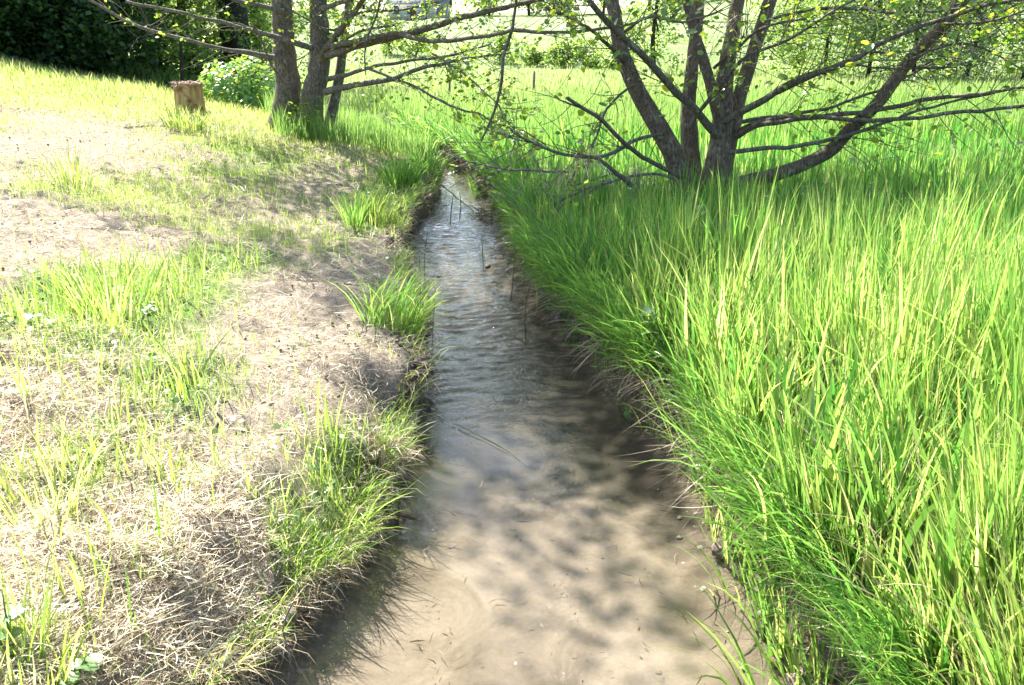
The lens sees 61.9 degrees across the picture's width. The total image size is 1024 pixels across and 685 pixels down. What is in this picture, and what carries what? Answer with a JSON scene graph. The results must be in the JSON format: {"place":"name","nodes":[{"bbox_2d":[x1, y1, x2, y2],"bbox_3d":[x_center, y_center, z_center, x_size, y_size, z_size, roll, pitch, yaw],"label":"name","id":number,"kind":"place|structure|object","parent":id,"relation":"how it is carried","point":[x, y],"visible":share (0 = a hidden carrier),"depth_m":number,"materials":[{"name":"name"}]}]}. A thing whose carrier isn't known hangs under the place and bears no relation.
{"place":"outdoors","nodes":[
{"label":"outdoors","id":0,"kind":"place"},
{"bbox_2d":[190,0,654,13],"label":"sky","id":1,"kind":"structure","parent":0,"point":[589,9],"materials":[{"name":"white"}]},
{"bbox_2d":[405,160,617,434],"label":"water","id":2,"kind":"structure","parent":0,"point":[465,219],"depth_m":7.97,"materials":[{"name":"liquid"}]},
{"bbox_2d":[392,513,418,520],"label":"dead twig","id":3,"kind":"object","parent":2,"relation":"in","point":[411,516],"visible":0.95,"depth_m":3.83,"materials":[{"name":"wood"}]},
{"bbox_2d":[437,182,482,218],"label":"dead twig","id":4,"kind":"object","parent":2,"relation":"in","point":[461,200],"visible":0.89,"depth_m":11.15,"materials":[{"name":"wood"}]},
{"bbox_2d":[452,423,526,466],"bbox_3d":[-0.119,0.533,4.529,0.028,0.022,0.635,-15,24,-37],"label":"floating blade","id":5,"kind":"object","parent":2,"relation":"on","point":[489,441],"visible":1,"depth_m":4.54,"materials":[{"name":"plant"}]},
{"bbox_2d":[0,0,1023,684],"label":"ground","id":6,"kind":"structure","parent":0,"point":[466,580],"depth_m":4.12,"materials":[{"name":"soil"}]},
{"bbox_2d":[0,589,27,663],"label":"broadleaf plant","id":7,"kind":"object","parent":6,"relation":"on","point":[14,615],"visible":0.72,"depth_m":2.28,"materials":[{"name":"green plant"}]},
{"bbox_2d":[0,312,43,333],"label":"broadleaf plant","id":8,"kind":"object","parent":6,"relation":"on","point":[29,315],"visible":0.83,"depth_m":4.10,"materials":[{"name":"green plant"}]},
{"bbox_2d":[0,560,98,684],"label":"grass tussock","id":9,"kind":"object","parent":6,"relation":"on","point":[65,678],"depth_m":2.25,"materials":[{"name":"plant"}]},
{"bbox_2d":[26,141,103,194],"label":"grass tussock","id":10,"kind":"object","parent":6,"relation":"on","point":[76,174],"depth_m":7.24,"materials":[{"name":"plant"}]},
{"bbox_2d":[0,423,134,532],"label":"grass tussock","id":11,"kind":"object","parent":6,"relation":"on","point":[31,507],"depth_m":2.88,"materials":[{"name":"plant"}]},
{"bbox_2d":[0,0,136,65],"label":"evergreen bush","id":12,"kind":"object","parent":6,"relation":"on","point":[68,43],"visible":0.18,"depth_m":17.75,"materials":[{"name":"green plant"}]},
{"bbox_2d":[61,653,102,684],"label":"broadleaf plant","id":13,"kind":"object","parent":6,"relation":"on","point":[93,659],"visible":0.93,"depth_m":2.27,"materials":[{"name":"green plant"}]},
{"bbox_2d":[0,0,184,74],"bbox_3d":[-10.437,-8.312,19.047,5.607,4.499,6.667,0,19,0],"label":"evergreen bush","id":14,"kind":"object","parent":6,"relation":"on","point":[19,44],"visible":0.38,"depth_m":17.84,"materials":[{"name":"green plant"}]},
{"bbox_2d":[0,0,201,86],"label":"evergreen bush","id":15,"kind":"object","parent":6,"relation":"on","point":[101,65],"visible":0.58,"depth_m":18.17,"materials":[{"name":"green plant"}]},
{"bbox_2d":[5,0,196,71],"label":"evergreen bush","id":16,"kind":"object","parent":6,"relation":"on","point":[41,15],"visible":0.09,"depth_m":19.45,"materials":[{"name":"green plant"}]},
{"bbox_2d":[35,240,182,322],"bbox_3d":[-2.124,-0.328,4.586,0.752,0.406,0.640,-12,23,-31],"label":"grass tussock","id":17,"kind":"object","parent":6,"relation":"on","point":[108,288],"depth_m":4.60,"materials":[{"name":"plant"}]},
{"bbox_2d":[138,301,157,328],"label":"broadleaf plant","id":18,"kind":"object","parent":6,"relation":"on","point":[149,307],"visible":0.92,"depth_m":4.43,"materials":[{"name":"green plant"}]},
{"bbox_2d":[100,2,201,75],"bbox_3d":[-9.310,-7.908,21.605,2.922,2.780,2.894,0,19,0],"label":"understorey bush","id":19,"kind":"object","parent":6,"relation":"on","point":[161,67],"visible":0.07,"depth_m":21.65,"materials":[{"name":"green plant"}]},
{"bbox_2d":[115,0,220,80],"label":"understorey bush","id":20,"kind":"object","parent":6,"relation":"on","point":[165,53],"visible":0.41,"depth_m":20.54,"materials":[{"name":"green plant"}]},
{"bbox_2d":[129,0,217,55],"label":"woodland tree","id":21,"kind":"object","parent":6,"relation":"on","point":[174,3],"visible":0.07,"depth_m":26.28,"materials":[{"name":"green plant"}]},
{"bbox_2d":[179,35,183,80],"bbox_3d":[-7.386,-6.158,19.034,0.202,1.320,0.094,0,19,0],"label":"fence post","id":22,"kind":"object","parent":6,"relation":"on","point":[181,62],"visible":0.59,"depth_m":18.97,"materials":[{"name":"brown wood"}]},
{"bbox_2d":[147,100,216,132],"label":"grass tussock","id":23,"kind":"object","parent":6,"relation":"on","point":[185,122],"depth_m":11.19,"materials":[{"name":"plant"}]},
{"bbox_2d":[170,80,206,113],"bbox_3d":[-4.976,-3.768,13.130,0.539,0.508,0.534,16,25,39],"label":"tree stump","id":24,"kind":"object","parent":6,"relation":"on","point":[188,92],"visible":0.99,"depth_m":12.96,"materials":[{"name":"brown wood"}]},
{"bbox_2d":[122,0,260,73],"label":"woodland tree","id":25,"kind":"object","parent":6,"relation":"on","point":[196,6],"visible":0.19,"depth_m":23.01,"materials":[{"name":"green plant"}]},
{"bbox_2d":[0,108,391,543],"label":"weeds","id":26,"kind":"object","parent":6,"relation":"on","point":[316,467],"visible":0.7,"depth_m":3.81,"materials":[{"name":"green plant"}]},
{"bbox_2d":[0,103,399,680],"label":"soil crumbs","id":27,"kind":"object","parent":6,"relation":"on","point":[225,565],"visible":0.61,"depth_m":3.97,"materials":[{"name":"soil"}]},
{"bbox_2d":[140,5,259,81],"bbox_3d":[-7.861,-7.309,21.303,2.824,2.126,2.587,18,26,41],"label":"understorey bush","id":28,"kind":"object","parent":6,"relation":"on","point":[193,30],"visible":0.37,"depth_m":20.93,"materials":[{"name":"green plant"}]},
{"bbox_2d":[0,53,404,251],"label":"slope lawn","id":29,"kind":"structure","parent":6,"relation":"on","point":[24,67],"depth_m":9.91,"materials":[{"name":"green plant"}]},
{"bbox_2d":[0,161,404,684],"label":"scattered shoots","id":30,"kind":"object","parent":6,"relation":"on","point":[73,565],"visible":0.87,"depth_m":3.22,"materials":[{"name":"green plant"}]},
{"bbox_2d":[150,0,270,66],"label":"woodland tree","id":31,"kind":"object","parent":6,"relation":"on","point":[203,23],"visible":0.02,"depth_m":31.79,"materials":[{"name":"green plant"}]},
{"bbox_2d":[164,2,257,79],"bbox_3d":[-7.854,-7.916,21.845,2.735,3.401,2.567,-3,19,-10],"label":"understorey bush","id":32,"kind":"object","parent":6,"relation":"on","point":[213,42],"visible":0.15,"depth_m":21.74,"materials":[{"name":"green plant"}]},
{"bbox_2d":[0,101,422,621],"bbox_3d":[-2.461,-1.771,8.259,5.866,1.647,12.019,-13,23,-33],"label":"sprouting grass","id":33,"kind":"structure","parent":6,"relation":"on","point":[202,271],"depth_m":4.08,"materials":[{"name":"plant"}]},
{"bbox_2d":[0,58,440,684],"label":"short grass","id":34,"kind":"structure","parent":6,"relation":"on","point":[170,296],"depth_m":3.99,"materials":[{"name":"plant"}]},
{"bbox_2d":[0,73,445,684],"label":"straw litter","id":35,"kind":"object","parent":6,"relation":"on","point":[106,621],"visible":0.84,"depth_m":3.01,"materials":[{"name":"plant"}]},
{"bbox_2d":[150,0,307,62],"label":"woodland tree","id":36,"kind":"object","parent":6,"relation":"on","point":[251,19],"visible":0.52,"depth_m":22.18,"materials":[{"name":"green plant"}]},
{"bbox_2d":[163,0,295,80],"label":"woodland tree","id":37,"kind":"object","parent":6,"relation":"on","point":[238,10],"visible":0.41,"depth_m":21.86,"materials":[{"name":"green plant"}]},
{"bbox_2d":[197,54,274,109],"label":"leafy shrub","id":38,"kind":"object","parent":6,"relation":"on","point":[236,88],"visible":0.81,"depth_m":15.83,"materials":[{"name":"green plant"}]},
{"bbox_2d":[170,0,334,79],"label":"woodland tree","id":39,"kind":"object","parent":6,"relation":"on","point":[271,30],"visible":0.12,"depth_m":25.34,"materials":[{"name":"green plant"}]},
{"bbox_2d":[206,0,304,90],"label":"understorey bush","id":40,"kind":"object","parent":6,"relation":"on","point":[257,45],"visible":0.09,"depth_m":22.77,"materials":[{"name":"green plant"}]},
{"bbox_2d":[135,151,452,684],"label":"stream bank","id":41,"kind":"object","parent":6,"relation":"on","point":[318,583],"visible":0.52,"depth_m":3.45,"materials":[{"name":"plant"}]},
{"bbox_2d":[282,602,292,684],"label":"root strand","id":42,"kind":"object","parent":41,"relation":"hanging from","point":[287,645],"visible":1,"depth_m":2.78,"materials":[{"name":"plant"}]},
{"bbox_2d":[248,0,355,91],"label":"woodland tree","id":43,"kind":"object","parent":6,"relation":"on","point":[332,18],"visible":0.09,"depth_m":29.34,"materials":[{"name":"green plant"}]},
{"bbox_2d":[249,479,360,576],"bbox_3d":[-0.766,0.727,3.193,0.379,0.357,0.374,-16,25,-38],"label":"grass tussock","id":44,"kind":"object","parent":6,"relation":"on","point":[301,527],"depth_m":3.22,"materials":[{"name":"plant"}]},
{"bbox_2d":[295,0,335,17],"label":"skyline tree","id":45,"kind":"object","parent":6,"relation":"on","point":[328,11],"visible":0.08,"depth_m":130.77,"materials":[{"name":"green plant"}]},
{"bbox_2d":[332,0,370,15],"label":"skyline tree","id":46,"kind":"object","parent":6,"relation":"on","point":[363,7],"visible":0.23,"depth_m":139.71,"materials":[{"name":"green plant"}]},
{"bbox_2d":[328,186,377,230],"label":"grass tussock","id":47,"kind":"object","parent":6,"relation":"on","point":[360,216],"depth_m":7.64,"materials":[{"name":"plant"}]},
{"bbox_2d":[277,0,461,130],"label":"slender tree","id":48,"kind":"object","parent":6,"relation":"on","point":[333,105],"visible":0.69,"depth_m":12.42,"materials":[{"name":"green plant"}]},
{"bbox_2d":[338,173,413,231],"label":"grass tussock","id":49,"kind":"object","parent":6,"relation":"on","point":[390,216],"depth_m":8.49,"materials":[{"name":"plant"}]},
{"bbox_2d":[355,387,412,437],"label":"grass tussock","id":50,"kind":"object","parent":6,"relation":"on","point":[388,417],"depth_m":4.24,"materials":[{"name":"plant"}]},
{"bbox_2d":[89,0,681,157],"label":"twin alder tree","id":51,"kind":"object","parent":6,"relation":"on","point":[283,58],"visible":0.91,"depth_m":11.76,"materials":[{"name":"green plant"}]},
{"bbox_2d":[328,254,447,336],"bbox_3d":[-0.743,-0.278,5.114,0.776,0.482,0.763,18,26,41],"label":"grass tussock","id":52,"kind":"object","parent":6,"relation":"on","point":[388,311],"depth_m":5.12,"materials":[{"name":"plant"}]},
{"bbox_2d":[373,2,409,55],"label":"field bush","id":53,"kind":"object","parent":6,"relation":"on","point":[384,50],"visible":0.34,"depth_m":54.40,"materials":[{"name":"green plant"}]},
{"bbox_2d":[388,456,399,525],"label":"rush stem","id":54,"kind":"object","parent":6,"relation":"on","point":[399,493],"visible":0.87,"depth_m":3.82,"materials":[{"name":"plant"}]},
{"bbox_2d":[365,147,432,189],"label":"grass tussock","id":55,"kind":"object","parent":6,"relation":"on","point":[397,176],"depth_m":10.10,"materials":[{"name":"plant"}]},
{"bbox_2d":[391,11,436,57],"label":"field bush","id":56,"kind":"object","parent":6,"relation":"on","point":[424,47],"visible":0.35,"depth_m":52.66,"materials":[{"name":"green plant"}]},
{"bbox_2d":[387,115,449,157],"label":"grass tussock","id":57,"kind":"object","parent":6,"relation":"on","point":[432,140],"depth_m":14.22,"materials":[{"name":"plant"}]},
{"bbox_2d":[385,0,452,20],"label":"farmhouse","id":58,"kind":"object","parent":6,"relation":"on","point":[408,14],"visible":0.5,"depth_m":130.51,"materials":[{"name":"stone"}]},
{"bbox_2d":[410,8,415,20],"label":"door","id":59,"kind":"structure","parent":58,"relation":"in","point":[412,13],"depth_m":130.67,"materials":[{"name":"red wood"}]},
{"bbox_2d":[402,138,455,179],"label":"grass tussock","id":60,"kind":"object","parent":6,"relation":"on","point":[425,155],"depth_m":11.79,"materials":[{"name":"plant"}]},
{"bbox_2d":[431,291,435,377],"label":"rush stem","id":61,"kind":"object","parent":6,"relation":"on","point":[432,335],"visible":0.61,"depth_m":5.45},
{"bbox_2d":[460,0,502,15],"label":"skyline tree","id":62,"kind":"object","parent":6,"relation":"on","point":[491,4],"visible":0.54,"depth_m":137.30,"materials":[{"name":"green plant"}]},
{"bbox_2d":[465,203,499,229],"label":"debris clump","id":63,"kind":"object","parent":6,"relation":"on","point":[482,213],"visible":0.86,"depth_m":10.38,"materials":[{"name":"brown plant"}]},
{"bbox_2d":[476,175,489,185],"bbox_3d":[-0.416,-2.383,12.549,0.229,0.185,0.194,-7,20,-19],"label":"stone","id":64,"kind":"object","parent":6,"relation":"on","point":[480,180],"visible":0.26,"depth_m":12.48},
{"bbox_2d":[460,127,512,196],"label":"grass tussock","id":65,"kind":"object","parent":6,"relation":"on","point":[472,179],"depth_m":12.54,"materials":[{"name":"plant"}]},
{"bbox_2d":[483,29,530,63],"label":"field bush","id":66,"kind":"object","parent":6,"relation":"on","point":[502,45],"visible":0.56,"depth_m":48.85,"materials":[{"name":"green plant"}]},
{"bbox_2d":[510,228,515,309],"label":"rush stem","id":67,"kind":"object","parent":6,"relation":"on","point":[513,275],"visible":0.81,"depth_m":7.09,"materials":[{"name":"plant"}]},
{"bbox_2d":[487,143,549,218],"bbox_3d":[0.018,-2.026,10.744,1.002,1.081,0.867,0,19,0],"label":"grass tussock","id":68,"kind":"object","parent":6,"relation":"on","point":[521,162],"depth_m":10.62,"materials":[{"name":"plant"}]},
{"bbox_2d":[297,286,746,672],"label":"bed pebbles","id":69,"kind":"object","parent":6,"relation":"on","point":[679,537],"visible":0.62,"depth_m":3.71,"materials":[{"name":"stone"}]},
{"bbox_2d":[525,284,529,350],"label":"rush stem","id":70,"kind":"object","parent":6,"relation":"on","point":[525,320],"visible":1,"depth_m":6.13,"materials":[{"name":"plant"}]},
{"bbox_2d":[507,35,549,66],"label":"field bush","id":71,"kind":"object","parent":6,"relation":"on","point":[535,58],"visible":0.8,"depth_m":47.12,"materials":[{"name":"green plant"}]},
{"bbox_2d":[494,0,566,15],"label":"skyline tree","id":72,"kind":"object","parent":6,"relation":"on","point":[537,7],"visible":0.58,"depth_m":134.74,"materials":[{"name":"green plant"}]},
{"bbox_2d":[311,325,751,684],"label":"bed litter","id":73,"kind":"object","parent":6,"relation":"on","point":[416,640],"visible":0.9,"depth_m":3.71,"materials":[{"name":"brown plant"}]},
{"bbox_2d":[533,71,534,90],"bbox_3d":[0.650,-7.817,25.868,0.112,0.816,0.084,0,19,0],"label":"fence post","id":74,"kind":"object","parent":6,"relation":"on","point":[534,80],"visible":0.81,"depth_m":25.80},
{"bbox_2d":[183,193,895,684],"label":"soil clods","id":75,"kind":"object","parent":6,"relation":"on","point":[717,553],"visible":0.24,"depth_m":3.55,"materials":[{"name":"soil"}]},
{"bbox_2d":[74,2,1023,159],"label":"meadow grass","id":76,"kind":"structure","parent":6,"relation":"on","point":[371,131],"depth_m":19.02,"materials":[{"name":"plant"}]},
{"bbox_2d":[536,0,584,14],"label":"skyline tree","id":77,"kind":"object","parent":6,"relation":"on","point":[564,6],"visible":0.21,"depth_m":138.40,"materials":[{"name":"green plant"}]},
{"bbox_2d":[541,32,585,67],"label":"field bush","id":78,"kind":"object","parent":6,"relation":"on","point":[557,56],"visible":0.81,"depth_m":46.15,"materials":[{"name":"green plant"}]},
{"bbox_2d":[558,315,581,349],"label":"broadleaf plant","id":79,"kind":"object","parent":6,"relation":"on","point":[577,335],"visible":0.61,"depth_m":6.03,"materials":[{"name":"green plant"}]},
{"bbox_2d":[407,131,754,567],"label":"hanging dead grass","id":80,"kind":"structure","parent":6,"relation":"on","point":[590,354],"depth_m":4.91,"materials":[{"name":"plant"}]},
{"bbox_2d":[569,36,604,68],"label":"field bush","id":81,"kind":"object","parent":6,"relation":"on","point":[587,59],"visible":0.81,"depth_m":45.23,"materials":[{"name":"green plant"}]},
{"bbox_2d":[575,0,643,13],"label":"skyline tree","id":82,"kind":"object","parent":6,"relation":"on","point":[602,6],"visible":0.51,"depth_m":140.06,"materials":[{"name":"green plant"}]},
{"bbox_2d":[590,365,636,423],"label":"broadleaf plant","id":83,"kind":"object","parent":6,"relation":"on","point":[627,413],"visible":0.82,"depth_m":4.86,"materials":[{"name":"green plant"}]},
{"bbox_2d":[596,39,636,70],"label":"field bush","id":84,"kind":"object","parent":6,"relation":"on","point":[612,64],"visible":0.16,"depth_m":44.18,"materials":[{"name":"green plant"}]},
{"bbox_2d":[618,158,659,195],"bbox_3d":[1.233,-1.560,8.242,0.424,0.515,0.353,-12,23,-31],"label":"dry grass wisp","id":85,"kind":"object","parent":6,"relation":"on","point":[637,176],"visible":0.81,"depth_m":8.20,"materials":[{"name":"plant"}]},
{"bbox_2d":[640,300,664,354],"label":"broadleaf plant","id":86,"kind":"object","parent":6,"relation":"on","point":[648,309],"visible":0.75,"depth_m":4.52,"materials":[{"name":"green plant"}]},
{"bbox_2d":[603,0,715,73],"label":"tree leaves","id":87,"kind":"object","parent":6,"relation":"on","point":[652,43],"visible":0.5,"depth_m":37.35,"materials":[{"name":"green plant"}]},
{"bbox_2d":[387,108,993,684],"bbox_3d":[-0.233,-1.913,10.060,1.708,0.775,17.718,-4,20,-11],"label":"fringe grass","id":88,"kind":"structure","parent":6,"relation":"on","point":[751,492],"depth_m":3.19,"materials":[{"name":"plant"}]},
{"bbox_2d":[691,189,712,232],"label":"broadleaf plant","id":89,"kind":"object","parent":6,"relation":"on","point":[700,211],"visible":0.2,"depth_m":6.05,"materials":[{"name":"green plant"}]},
{"bbox_2d":[665,375,770,609],"bbox_3d":[0.857,0.650,3.284,0.523,0.932,0.817,-4,20,-13],"label":"grass tussock","id":90,"kind":"object","parent":6,"relation":"on","point":[723,581],"depth_m":3.32,"materials":[{"name":"plant"}]},
{"bbox_2d":[431,0,1023,239],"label":"multi stem alder tree","id":91,"kind":"object","parent":6,"relation":"on","point":[729,109],"visible":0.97,"depth_m":7.87,"materials":[{"name":"green plant"}]},
{"bbox_2d":[540,157,589,204],"bbox_3d":[0.452,-1.472,7.752,0.378,0.440,0.418,15,24,36],"label":"dry grass wisp","id":92,"kind":"object","parent":91,"relation":"hanging from","point":[559,176],"visible":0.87,"depth_m":7.73,"materials":[{"name":"plant"}]},
{"bbox_2d":[561,140,616,189],"bbox_3d":[0.679,-1.538,7.670,0.568,0.573,0.504,0,19,0],"label":"dry grass wisp","id":93,"kind":"object","parent":91,"relation":"hanging from","point":[588,159],"visible":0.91,"depth_m":7.62,"materials":[{"name":"plant"}]},
{"bbox_2d":[680,5,767,82],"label":"leaves","id":94,"kind":"object","parent":91,"relation":"hanging from","point":[730,25],"visible":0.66,"depth_m":8.23,"materials":[{"name":"plant"}]},
{"bbox_2d":[460,98,1023,684],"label":"meadow grass","id":95,"kind":"structure","parent":6,"relation":"on","point":[936,250],"depth_m":3.54,"materials":[{"name":"plant"}]},
{"bbox_2d":[505,128,1023,684],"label":"dead stems","id":96,"kind":"object","parent":6,"relation":"on","point":[873,456],"visible":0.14,"depth_m":2.47,"materials":[{"name":"plant"}]},
{"bbox_2d":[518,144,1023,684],"bbox_3d":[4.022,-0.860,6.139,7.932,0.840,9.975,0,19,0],"label":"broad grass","id":97,"kind":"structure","parent":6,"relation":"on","point":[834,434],"depth_m":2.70,"materials":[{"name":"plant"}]},
{"bbox_2d":[641,429,906,684],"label":"grass tussock","id":98,"kind":"object","parent":6,"relation":"on","point":[748,672],"depth_m":2.76,"materials":[{"name":"plant"}]},
{"bbox_2d":[530,174,1018,669],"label":"sward weeds","id":99,"kind":"object","parent":6,"relation":"on","point":[860,519],"visible":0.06,"depth_m":5.84,"materials":[{"name":"green plant"}]},
{"bbox_2d":[740,0,839,73],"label":"willow bush","id":100,"kind":"object","parent":6,"relation":"on","point":[793,59],"visible":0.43,"depth_m":35.42,"materials":[{"name":"green plant"}]},
{"bbox_2d":[774,0,908,81],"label":"willow bush","id":101,"kind":"object","parent":6,"relation":"on","point":[826,63],"visible":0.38,"depth_m":29.06,"materials":[{"name":"green plant"}]},
{"bbox_2d":[802,0,951,82],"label":"willow bush","id":102,"kind":"object","parent":6,"relation":"on","point":[858,47],"visible":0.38,"depth_m":27.54,"materials":[{"name":"green plant"}]},
{"bbox_2d":[812,0,1023,78],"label":"willow bush","id":103,"kind":"object","parent":6,"relation":"on","point":[917,38],"visible":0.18,"depth_m":27.97,"materials":[{"name":"green plant"}]},
{"bbox_2d":[864,0,1023,81],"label":"willow bush","id":104,"kind":"object","parent":6,"relation":"on","point":[967,72],"visible":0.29,"depth_m":27.20,"materials":[{"name":"green plant"}]},
{"bbox_2d":[873,0,1023,72],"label":"willow bush","id":105,"kind":"object","parent":6,"relation":"on","point":[952,30],"visible":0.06,"depth_m":33.44,"materials":[{"name":"green plant"}]},
{"bbox_2d":[925,0,1023,81],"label":"willow bush","id":106,"kind":"object","parent":6,"relation":"on","point":[1020,44],"visible":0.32,"depth_m":26.47,"materials":[{"name":"green plant"}]},
{"bbox_2d":[1005,6,1023,57],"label":"willow bush","id":107,"kind":"object","parent":6,"relation":"on","point":[1014,44],"visible":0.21,"depth_m":29.48,"materials":[{"name":"green plant"}]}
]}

